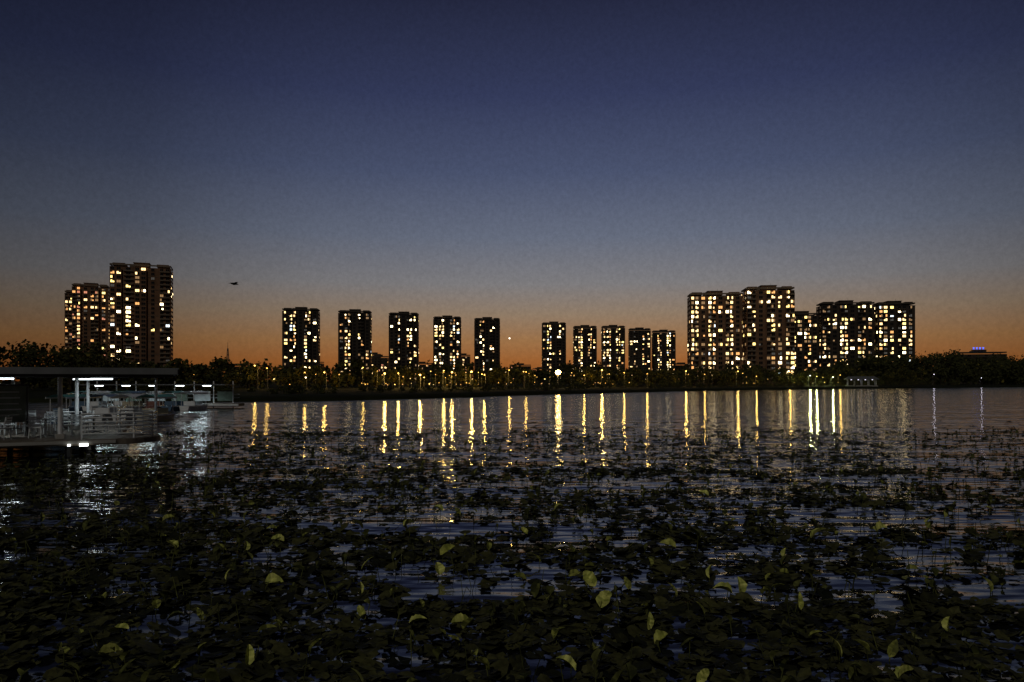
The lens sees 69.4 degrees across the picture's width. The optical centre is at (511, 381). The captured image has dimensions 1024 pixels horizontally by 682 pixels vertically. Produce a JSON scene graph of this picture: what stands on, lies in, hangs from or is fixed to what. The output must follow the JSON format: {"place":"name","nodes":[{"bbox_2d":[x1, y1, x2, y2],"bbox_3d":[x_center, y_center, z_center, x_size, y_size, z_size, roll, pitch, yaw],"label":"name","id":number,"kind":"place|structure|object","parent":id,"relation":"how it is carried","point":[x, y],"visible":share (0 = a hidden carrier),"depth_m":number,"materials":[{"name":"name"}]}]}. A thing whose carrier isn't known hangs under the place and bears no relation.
{"place":"outdoors","nodes":[
{"label":"outdoors","id":0,"kind":"place"},
{"bbox_2d":[0,384,28,435],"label":"notice board","id":1,"kind":"object","parent":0,"point":[14,399],"visible":0.9,"depth_m":30.52,"materials":[{"name":"grey paint"}]},
{"bbox_2d":[0,387,1023,681],"bbox_3d":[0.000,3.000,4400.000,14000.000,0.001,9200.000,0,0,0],"label":"lake water","id":2,"kind":"structure","parent":0,"point":[838,411],"depth_m":19.39,"materials":[{"name":"black liquid"}]},
{"bbox_2d":[45,394,85,419],"bbox_3d":[-34.383,2.075,57.640,1.775,2.090,3.846,0,0,8],"label":"canopy boat","id":3,"kind":"object","parent":2,"relation":"on","point":[69,396],"visible":0.3,"depth_m":56.75,"materials":[{"name":"white paint"}]},
{"bbox_2d":[67,391,85,410],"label":"canopy boat","id":4,"kind":"object","parent":2,"relation":"on","point":[81,403],"visible":0.42,"depth_m":75.74,"materials":[{"name":"white paint"}]},
{"bbox_2d":[0,367,178,456],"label":"boat dock pavilion","id":5,"kind":"object","parent":2,"relation":"on","point":[65,438],"visible":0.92,"depth_m":29.74,"materials":[{"name":"concrete"}]},
{"bbox_2d":[0,417,11,438],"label":"plastic chair","id":6,"kind":"object","parent":5,"relation":"on","point":[5,422],"visible":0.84,"depth_m":29.01,"materials":[{"name":"white paint"}]},
{"bbox_2d":[0,422,16,434],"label":"plastic chair","id":7,"kind":"object","parent":5,"relation":"on","point":[15,424],"visible":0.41,"depth_m":31.74,"materials":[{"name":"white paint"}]},
{"bbox_2d":[24,414,42,436],"bbox_3d":[-20.010,1.849,30.892,0.540,0.905,0.490,0,0,21],"label":"plastic chair","id":8,"kind":"object","parent":5,"relation":"on","point":[25,425],"visible":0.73,"depth_m":30.76,"materials":[{"name":"white paint"}]},
{"bbox_2d":[28,416,45,437],"bbox_3d":[-19.195,1.849,29.888,0.490,0.905,0.540,0,0,-9],"label":"plastic chair","id":9,"kind":"object","parent":5,"relation":"on","point":[33,424],"visible":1,"depth_m":29.69,"materials":[{"name":"white paint"}]},
{"bbox_2d":[33,413,51,433],"bbox_3d":[-20.492,1.849,32.316,0.540,0.905,0.490,0,0,5],"label":"plastic chair","id":10,"kind":"object","parent":5,"relation":"on","point":[47,421],"visible":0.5,"depth_m":32.30,"materials":[{"name":"white paint"}]},
{"bbox_2d":[35,418,57,436],"bbox_3d":[-19.315,1.925,30.624,0.900,0.749,0.900,0,0,0],"label":"round table","id":11,"kind":"object","parent":5,"relation":"on","point":[45,419],"visible":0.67,"depth_m":30.63,"materials":[{"name":"white paint"}]},
{"bbox_2d":[46,411,63,430],"bbox_3d":[-21.372,1.849,34.574,0.540,0.905,0.490,0,0,12],"label":"plastic chair","id":12,"kind":"object","parent":5,"relation":"on","point":[54,420],"visible":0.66,"depth_m":34.41,"materials":[{"name":"white paint"}]},
{"bbox_2d":[57,412,71,431],"bbox_3d":[-20.409,1.849,33.710,0.490,0.905,0.540,0,0,-18],"label":"plastic chair","id":13,"kind":"object","parent":5,"relation":"on","point":[68,421],"visible":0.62,"depth_m":33.55,"materials":[{"name":"white paint"}]},
{"bbox_2d":[63,414,74,435],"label":"plastic chair","id":14,"kind":"object","parent":5,"relation":"on","point":[71,419],"visible":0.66,"depth_m":31.07,"materials":[{"name":"white paint"}]},
{"bbox_2d":[71,413,88,433],"bbox_3d":[-18.824,1.849,32.212,0.490,0.905,0.540,0,0,15],"label":"plastic chair","id":15,"kind":"object","parent":5,"relation":"on","point":[77,418],"visible":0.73,"depth_m":32.01,"materials":[{"name":"white paint"}]},
{"bbox_2d":[82,412,95,431],"bbox_3d":[-19.154,1.849,33.457,0.540,0.905,0.490,0,0,45],"label":"plastic chair","id":16,"kind":"object","parent":5,"relation":"on","point":[89,419],"visible":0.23,"depth_m":33.57,"materials":[{"name":"white paint"}]},
{"bbox_2d":[82,415,103,432],"bbox_3d":[-18.625,1.925,32.931,0.900,0.749,0.900,0,0,0],"label":"round table","id":17,"kind":"object","parent":5,"relation":"on","point":[94,423],"visible":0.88,"depth_m":32.90,"materials":[{"name":"white paint"}]},
{"bbox_2d":[104,412,118,432],"bbox_3d":[-17.904,1.849,33.123,0.540,0.905,0.490,0,0,-15],"label":"plastic chair","id":18,"kind":"object","parent":5,"relation":"on","point":[105,423],"visible":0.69,"depth_m":32.95,"materials":[{"name":"white paint"}]},
{"bbox_2d":[81,391,112,410],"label":"canopy boat","id":19,"kind":"object","parent":2,"relation":"on","point":[96,404],"visible":0.7,"depth_m":75.47,"materials":[{"name":"white paint"}]},
{"bbox_2d":[85,394,116,419],"bbox_3d":[-32.111,2.075,58.538,1.775,2.090,3.846,0,0,-7],"label":"canopy boat","id":20,"kind":"object","parent":2,"relation":"on","point":[108,409],"visible":0.38,"depth_m":57.52,"materials":[{"name":"white paint"}]},
{"bbox_2d":[98,643,123,653],"bbox_3d":[-4.364,2.972,8.109,0.271,0.260,0.174,0,0,0],"label":"lotus leaf","id":21,"kind":"object","parent":2,"relation":"on","point":[105,648],"visible":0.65,"depth_m":8.06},
{"bbox_2d":[108,623,128,630],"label":"lotus leaf","id":22,"kind":"object","parent":2,"relation":"on","point":[122,626],"visible":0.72,"depth_m":8.84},
{"bbox_2d":[108,391,130,406],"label":"canopy boat","id":23,"kind":"object","parent":2,"relation":"on","point":[118,403],"visible":0.37,"depth_m":76.93,"materials":[{"name":"white paint"}]},
{"bbox_2d":[110,394,146,420],"bbox_3d":[-29.798,2.075,57.986,1.775,2.090,3.846,0,0,0],"label":"canopy boat","id":24,"kind":"object","parent":2,"relation":"on","point":[132,396],"visible":0.45,"depth_m":56.92,"materials":[{"name":"white paint"}]},
{"bbox_2d":[117,391,149,407],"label":"canopy boat","id":25,"kind":"object","parent":2,"relation":"on","point":[135,403],"visible":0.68,"depth_m":75.43,"materials":[{"name":"white paint"}]},
{"bbox_2d":[142,391,165,407],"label":"canopy boat","id":26,"kind":"object","parent":2,"relation":"on","point":[150,404],"visible":0.6,"depth_m":75.86,"materials":[{"name":"white paint"}]},
{"bbox_2d":[135,394,176,420],"bbox_3d":[-27.484,2.075,57.423,1.775,2.090,3.846,0,0,8],"label":"canopy boat","id":27,"kind":"object","parent":2,"relation":"on","point":[164,414],"visible":0.7,"depth_m":57.06,"materials":[{"name":"white paint"}]},
{"bbox_2d":[79,381,243,407],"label":"floating jetty","id":28,"kind":"object","parent":2,"relation":"on","point":[225,395],"visible":0.6,"depth_m":83.86,"materials":[{"name":"white paint"}]},
{"bbox_2d":[161,391,182,410],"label":"canopy boat","id":29,"kind":"object","parent":2,"relation":"on","point":[171,405],"visible":0.64,"depth_m":76.13,"materials":[{"name":"white paint"}]},
{"bbox_2d":[166,540,178,549],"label":"lotus leaf","id":30,"kind":"object","parent":2,"relation":"on","point":[174,543],"visible":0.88,"depth_m":13.04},
{"bbox_2d":[179,391,208,409],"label":"canopy boat","id":31,"kind":"object","parent":2,"relation":"on","point":[194,405],"visible":0.94,"depth_m":76.47,"materials":[{"name":"white paint"}]},
{"bbox_2d":[244,541,249,550],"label":"lotus leaf","id":32,"kind":"object","parent":2,"relation":"on","point":[246,545],"visible":0.95,"depth_m":12.88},
{"bbox_2d":[245,644,253,667],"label":"lotus leaf","id":33,"kind":"object","parent":2,"relation":"on","point":[249,657],"visible":0.92,"depth_m":7.69,"materials":[{"name":"plant"}]},
{"bbox_2d":[265,573,283,583],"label":"lotus leaf","id":34,"kind":"object","parent":2,"relation":"on","point":[272,577],"visible":0.85,"depth_m":10.91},
{"bbox_2d":[271,534,283,540],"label":"lotus leaf","id":35,"kind":"object","parent":2,"relation":"on","point":[277,536],"visible":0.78,"depth_m":13.66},
{"bbox_2d":[357,605,365,621],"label":"lotus leaf","id":36,"kind":"object","parent":2,"relation":"on","point":[360,610],"visible":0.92,"depth_m":9.16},
{"bbox_2d":[359,581,363,598],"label":"lotus leaf","id":37,"kind":"object","parent":2,"relation":"on","point":[361,588],"visible":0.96,"depth_m":10.16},
{"bbox_2d":[403,519,413,524],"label":"lotus leaf","id":38,"kind":"object","parent":2,"relation":"on","point":[406,522],"visible":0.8,"depth_m":14.96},
{"bbox_2d":[409,614,426,626],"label":"lotus leaf","id":39,"kind":"object","parent":2,"relation":"on","point":[414,618],"visible":0.96,"depth_m":9.05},
{"bbox_2d":[435,562,444,578],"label":"lotus leaf","id":40,"kind":"object","parent":2,"relation":"on","point":[439,568],"visible":0.96,"depth_m":11.19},
{"bbox_2d":[440,544,454,563],"bbox_3d":[-1.045,2.864,11.941,0.239,0.475,0.168,0,0,0],"label":"lotus leaf","id":41,"kind":"object","parent":2,"relation":"on","point":[445,548],"visible":0.96,"depth_m":11.95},
{"bbox_2d":[451,613,467,622],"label":"lotus leaf","id":42,"kind":"object","parent":2,"relation":"on","point":[460,617],"visible":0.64,"depth_m":9.06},
{"bbox_2d":[0,414,1023,681],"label":"lily pads","id":43,"kind":"object","parent":2,"relation":"on","point":[264,666],"visible":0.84,"depth_m":10.23,"materials":[{"name":"green plant"}]},
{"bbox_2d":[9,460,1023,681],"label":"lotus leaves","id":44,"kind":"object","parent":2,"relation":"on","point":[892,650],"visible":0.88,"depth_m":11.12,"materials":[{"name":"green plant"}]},
{"bbox_2d":[556,655,575,672],"bbox_3d":[0.545,2.966,7.615,0.225,0.269,0.095,0,0,21],"label":"lotus leaf","id":45,"kind":"object","parent":2,"relation":"on","point":[568,659],"visible":1,"depth_m":7.63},
{"bbox_2d":[583,570,596,592],"bbox_3d":[1.055,2.884,10.354,0.128,0.432,0.259,0,0,-39],"label":"lotus leaf","id":46,"kind":"object","parent":2,"relation":"on","point":[589,578],"visible":0.95,"depth_m":10.34,"materials":[{"name":"plant"}]},
{"bbox_2d":[596,590,611,609],"bbox_3d":[1.202,2.936,9.705,0.212,0.330,0.221,0,0,0],"label":"lotus leaf","id":47,"kind":"object","parent":2,"relation":"on","point":[604,596],"visible":0.95,"depth_m":9.70,"materials":[{"name":"plant"}]},
{"bbox_2d":[647,612,653,629],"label":"lotus leaf","id":48,"kind":"object","parent":2,"relation":"on","point":[650,622],"visible":0.92,"depth_m":8.74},
{"bbox_2d":[654,629,667,647],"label":"lotus leaf","id":49,"kind":"object","parent":2,"relation":"on","point":[659,635],"visible":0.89,"depth_m":8.27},
{"bbox_2d":[660,538,675,550],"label":"lotus leaf","id":50,"kind":"object","parent":2,"relation":"on","point":[669,541],"visible":0.92,"depth_m":12.83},
{"bbox_2d":[696,668,709,681],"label":"lotus leaf","id":51,"kind":"object","parent":2,"relation":"on","point":[702,675],"visible":1,"depth_m":7.26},
{"bbox_2d":[706,563,713,580],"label":"lotus leaf","id":52,"kind":"object","parent":2,"relation":"on","point":[708,570],"visible":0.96,"depth_m":11.02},
{"bbox_2d":[713,582,732,596],"bbox_3d":[2.921,2.949,10.245,0.269,0.306,0.126,0,0,10],"label":"lotus leaf","id":53,"kind":"object","parent":2,"relation":"on","point":[725,586],"visible":0.94,"depth_m":10.28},
{"bbox_2d":[738,577,746,591],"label":"lotus leaf","id":54,"kind":"object","parent":2,"relation":"on","point":[742,584],"visible":0.86,"depth_m":10.32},
{"bbox_2d":[798,592,803,609],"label":"lotus leaf","id":55,"kind":"object","parent":2,"relation":"on","point":[800,601],"visible":0.94,"depth_m":9.50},
{"bbox_2d":[810,527,825,543],"bbox_3d":[5.652,2.899,13.647,0.295,0.404,0.144,0,0,0],"label":"lotus leaf","id":56,"kind":"object","parent":2,"relation":"on","point":[814,531],"visible":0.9,"depth_m":13.64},
{"bbox_2d":[826,634,841,662],"bbox_3d":[3.469,2.909,7.908,0.134,0.386,0.209,0,0,-24],"label":"lotus leaf","id":57,"kind":"object","parent":2,"relation":"on","point":[838,646],"visible":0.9,"depth_m":7.85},
{"bbox_2d":[873,521,886,533],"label":"lotus leaf","id":58,"kind":"object","parent":2,"relation":"on","point":[879,524],"visible":0.92,"depth_m":14.44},
{"bbox_2d":[894,665,912,677],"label":"lotus leaf","id":59,"kind":"object","parent":2,"relation":"on","point":[900,671],"visible":1,"depth_m":7.46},
{"bbox_2d":[941,616,949,631],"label":"lotus leaf","id":60,"kind":"object","parent":2,"relation":"on","point":[945,622],"visible":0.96,"depth_m":8.77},
{"bbox_2d":[983,577,992,597],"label":"lotus leaf","id":61,"kind":"object","parent":2,"relation":"on","point":[990,583],"visible":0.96,"depth_m":10.24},
{"bbox_2d":[0,0,1023,380],"label":"sky","id":62,"kind":"structure","parent":0,"point":[524,164],"materials":[{"name":"blue"}]},
{"bbox_2d":[2,381,1023,401],"bbox_3d":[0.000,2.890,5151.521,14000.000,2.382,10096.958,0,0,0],"label":"ground","id":63,"kind":"structure","parent":0,"point":[260,394],"depth_m":162.37,"materials":[{"name":"black soil"}]},
{"bbox_2d":[64,290,71,348],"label":"brick apartment tower","id":64,"kind":"structure","parent":63,"relation":"on","point":[68,319],"depth_m":578.16,"materials":[{"name":"grey paint"}]},
{"bbox_2d":[65,293,71,348],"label":"windows","id":65,"kind":"structure","parent":64,"relation":"in","point":[65,293],"depth_m":578.43,"materials":[{"name":"black"}]},
{"bbox_2d":[71,283,109,361],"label":"brick apartment tower","id":66,"kind":"structure","parent":63,"relation":"on","point":[90,313],"depth_m":558.25,"materials":[{"name":"grey paint"}]},
{"bbox_2d":[72,287,104,355],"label":"windows","id":67,"kind":"structure","parent":66,"relation":"in","point":[92,303],"depth_m":558.04,"materials":[{"name":"black"}]},
{"bbox_2d":[0,339,222,390],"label":"dark tree grove","id":68,"kind":"object","parent":63,"relation":"on","point":[68,357],"visible":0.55,"depth_m":159.61,"materials":[{"name":"green plant"}]},
{"bbox_2d":[109,262,172,366],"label":"brick apartment tower","id":69,"kind":"structure","parent":63,"relation":"on","point":[141,312],"depth_m":467.75,"materials":[{"name":"grey paint"}]},
{"bbox_2d":[111,266,171,364],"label":"windows","id":70,"kind":"structure","parent":69,"relation":"in","point":[167,274],"depth_m":467.51,"materials":[{"name":"black"}]},
{"bbox_2d":[282,307,319,382],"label":"apartment tower","id":71,"kind":"structure","parent":63,"relation":"on","point":[300,336],"depth_m":611.26,"materials":[{"name":"grey paint"}]},
{"bbox_2d":[284,311,315,368],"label":"windows","id":72,"kind":"structure","parent":71,"relation":"in","point":[284,311],"depth_m":611.09,"materials":[{"name":"black"}]},
{"bbox_2d":[338,309,371,378],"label":"apartment tower","id":73,"kind":"structure","parent":63,"relation":"on","point":[354,334],"depth_m":625.16,"materials":[{"name":"grey paint"}]},
{"bbox_2d":[340,313,371,371],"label":"windows","id":74,"kind":"structure","parent":73,"relation":"in","point":[346,313],"depth_m":624.97,"materials":[{"name":"grey"}]},
{"bbox_2d":[372,355,388,382],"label":"walls","id":75,"kind":"structure","parent":63,"relation":"on","point":[380,363],"depth_m":824.00,"materials":[{"name":"black"}]},
{"bbox_2d":[372,358,388,375],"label":"windows","id":76,"kind":"structure","parent":75,"relation":"attached to","point":[382,362],"depth_m":823.95,"materials":[{"name":"black"}]},
{"bbox_2d":[372,355,388,380],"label":"balconies and trim","id":77,"kind":"structure","parent":75,"relation":"on","point":[379,360],"depth_m":823.82,"materials":[{"name":"grey paint"}]},
{"bbox_2d":[388,311,418,382],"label":"apartment tower","id":78,"kind":"structure","parent":63,"relation":"on","point":[403,341],"depth_m":656.95,"materials":[{"name":"grey paint"}]},
{"bbox_2d":[390,316,415,378],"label":"windows","id":79,"kind":"structure","parent":78,"relation":"in","point":[390,316],"depth_m":656.72,"materials":[{"name":"black"}]},
{"bbox_2d":[419,362,432,382],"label":"walls","id":80,"kind":"structure","parent":63,"relation":"on","point":[425,369],"depth_m":894.00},
{"bbox_2d":[433,314,460,382],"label":"apartment tower","id":81,"kind":"structure","parent":63,"relation":"on","point":[447,339],"depth_m":691.12,"materials":[{"name":"grey paint"}]},
{"bbox_2d":[435,319,458,368],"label":"windows","id":82,"kind":"structure","parent":81,"relation":"in","point":[439,319],"depth_m":690.60,"materials":[{"name":"black"}]},
{"bbox_2d":[461,354,469,382],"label":"walls","id":83,"kind":"structure","parent":63,"relation":"on","point":[464,356],"depth_m":894.00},
{"bbox_2d":[15,354,938,387],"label":"distant tree row","id":84,"kind":"object","parent":63,"relation":"on","point":[255,375],"visible":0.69,"depth_m":258.22,"materials":[{"name":"green plant"}]},
{"bbox_2d":[474,317,499,382],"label":"apartment tower","id":85,"kind":"structure","parent":63,"relation":"on","point":[486,340],"depth_m":719.34,"materials":[{"name":"grey paint"}]},
{"bbox_2d":[476,321,497,369],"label":"windows","id":86,"kind":"structure","parent":85,"relation":"in","point":[476,321],"depth_m":719.34,"materials":[{"name":"grey"}]},
{"bbox_2d":[81,376,973,394],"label":"waterside shrubs","id":87,"kind":"object","parent":63,"relation":"on","point":[321,390],"visible":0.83,"depth_m":187.17,"materials":[{"name":"green plant"}]},
{"bbox_2d":[542,321,565,382],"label":"apartment tower","id":88,"kind":"structure","parent":63,"relation":"on","point":[553,344],"depth_m":761.30,"materials":[{"name":"grey paint"}]},
{"bbox_2d":[543,325,564,376],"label":"windows","id":89,"kind":"structure","parent":88,"relation":"in","point":[543,325],"depth_m":761.07,"materials":[{"name":"grey"}]},
{"bbox_2d":[289,371,829,387],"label":"promenade path lights","id":90,"kind":"object","parent":63,"relation":"on","point":[487,384],"visible":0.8,"depth_m":214.42,"materials":[{"name":"grey paint"}]},
{"bbox_2d":[573,325,596,379],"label":"apartment tower","id":91,"kind":"structure","parent":63,"relation":"on","point":[584,344],"depth_m":795.07,"materials":[{"name":"grey paint"}]},
{"bbox_2d":[575,328,591,368],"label":"windows","id":92,"kind":"structure","parent":91,"relation":"in","point":[579,328],"depth_m":794.48,"materials":[{"name":"black"}]},
{"bbox_2d":[601,325,624,381],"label":"apartment tower","id":93,"kind":"structure","parent":63,"relation":"on","point":[612,346],"depth_m":819.99,"materials":[{"name":"grey paint"}]},
{"bbox_2d":[603,328,623,370],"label":"windows","id":94,"kind":"structure","parent":93,"relation":"in","point":[603,328],"depth_m":819.70,"materials":[{"name":"yellow"}]},
{"bbox_2d":[628,327,650,382],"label":"apartment tower","id":95,"kind":"structure","parent":63,"relation":"on","point":[639,347],"depth_m":845.89,"materials":[{"name":"grey paint"}]},
{"bbox_2d":[630,331,649,368],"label":"windows","id":96,"kind":"structure","parent":95,"relation":"in","point":[630,331],"depth_m":845.72,"materials":[{"name":"black"}]},
{"bbox_2d":[651,330,675,373],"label":"apartment tower","id":97,"kind":"structure","parent":63,"relation":"on","point":[663,349],"depth_m":873.96,"materials":[{"name":"grey paint"}]},
{"bbox_2d":[654,333,673,371],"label":"windows","id":98,"kind":"structure","parent":97,"relation":"in","point":[654,333],"depth_m":873.64,"materials":[{"name":"black"}]},
{"bbox_2d":[687,288,741,383],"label":"apartment block","id":99,"kind":"structure","parent":63,"relation":"on","point":[714,329],"depth_m":451.58,"materials":[{"name":"concrete"}]},
{"bbox_2d":[689,296,739,368],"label":"windows","id":100,"kind":"structure","parent":99,"relation":"in","point":[727,297],"depth_m":451.03,"materials":[{"name":"yellow"}]},
{"bbox_2d":[741,285,794,383],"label":"apartment block","id":101,"kind":"structure","parent":63,"relation":"on","point":[768,326],"depth_m":443.49,"materials":[{"name":"concrete"}]},
{"bbox_2d":[741,291,793,372],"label":"windows","id":102,"kind":"structure","parent":101,"relation":"in","point":[760,292],"depth_m":443.39,"materials":[{"name":"grey"}]},
{"bbox_2d":[795,311,817,383],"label":"apartment block","id":103,"kind":"structure","parent":63,"relation":"on","point":[806,339],"depth_m":519.23,"materials":[{"name":"grey paint"}]},
{"bbox_2d":[795,316,816,370],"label":"windows","id":104,"kind":"structure","parent":103,"relation":"in","point":[799,317],"depth_m":519.13,"materials":[{"name":"yellow"}]},
{"bbox_2d":[816,300,874,382],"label":"apartment block","id":105,"kind":"structure","parent":63,"relation":"on","point":[846,328],"depth_m":514.70,"materials":[{"name":"grey paint"}]},
{"bbox_2d":[817,305,871,365],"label":"windows","id":106,"kind":"structure","parent":105,"relation":"in","point":[870,306],"depth_m":514.59,"materials":[{"name":"yellow"}]},
{"bbox_2d":[845,376,877,385],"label":"lakeside pavilion","id":107,"kind":"structure","parent":63,"relation":"on","point":[861,377],"depth_m":307.63,"materials":[{"name":"concrete"}]},
{"bbox_2d":[873,299,915,383],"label":"apartment block","id":108,"kind":"structure","parent":63,"relation":"on","point":[895,330],"depth_m":508.30,"materials":[{"name":"grey paint"}]},
{"bbox_2d":[876,306,911,357],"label":"windows","id":109,"kind":"structure","parent":108,"relation":"in","point":[885,311],"depth_m":508.35,"materials":[{"name":"yellow"}]},
{"bbox_2d":[793,349,1023,384],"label":"dark tree grove","id":110,"kind":"object","parent":63,"relation":"on","point":[953,366],"visible":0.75,"depth_m":412.91,"materials":[{"name":"green plant"}]},
{"bbox_2d":[960,350,1006,382],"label":"walls","id":111,"kind":"structure","parent":63,"relation":"on","point":[973,356],"depth_m":604.70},
{"bbox_2d":[955,348,1006,360],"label":"balconies and trim","id":112,"kind":"structure","parent":111,"relation":"on","point":[970,352],"depth_m":604.60,"materials":[{"name":"grey paint"}]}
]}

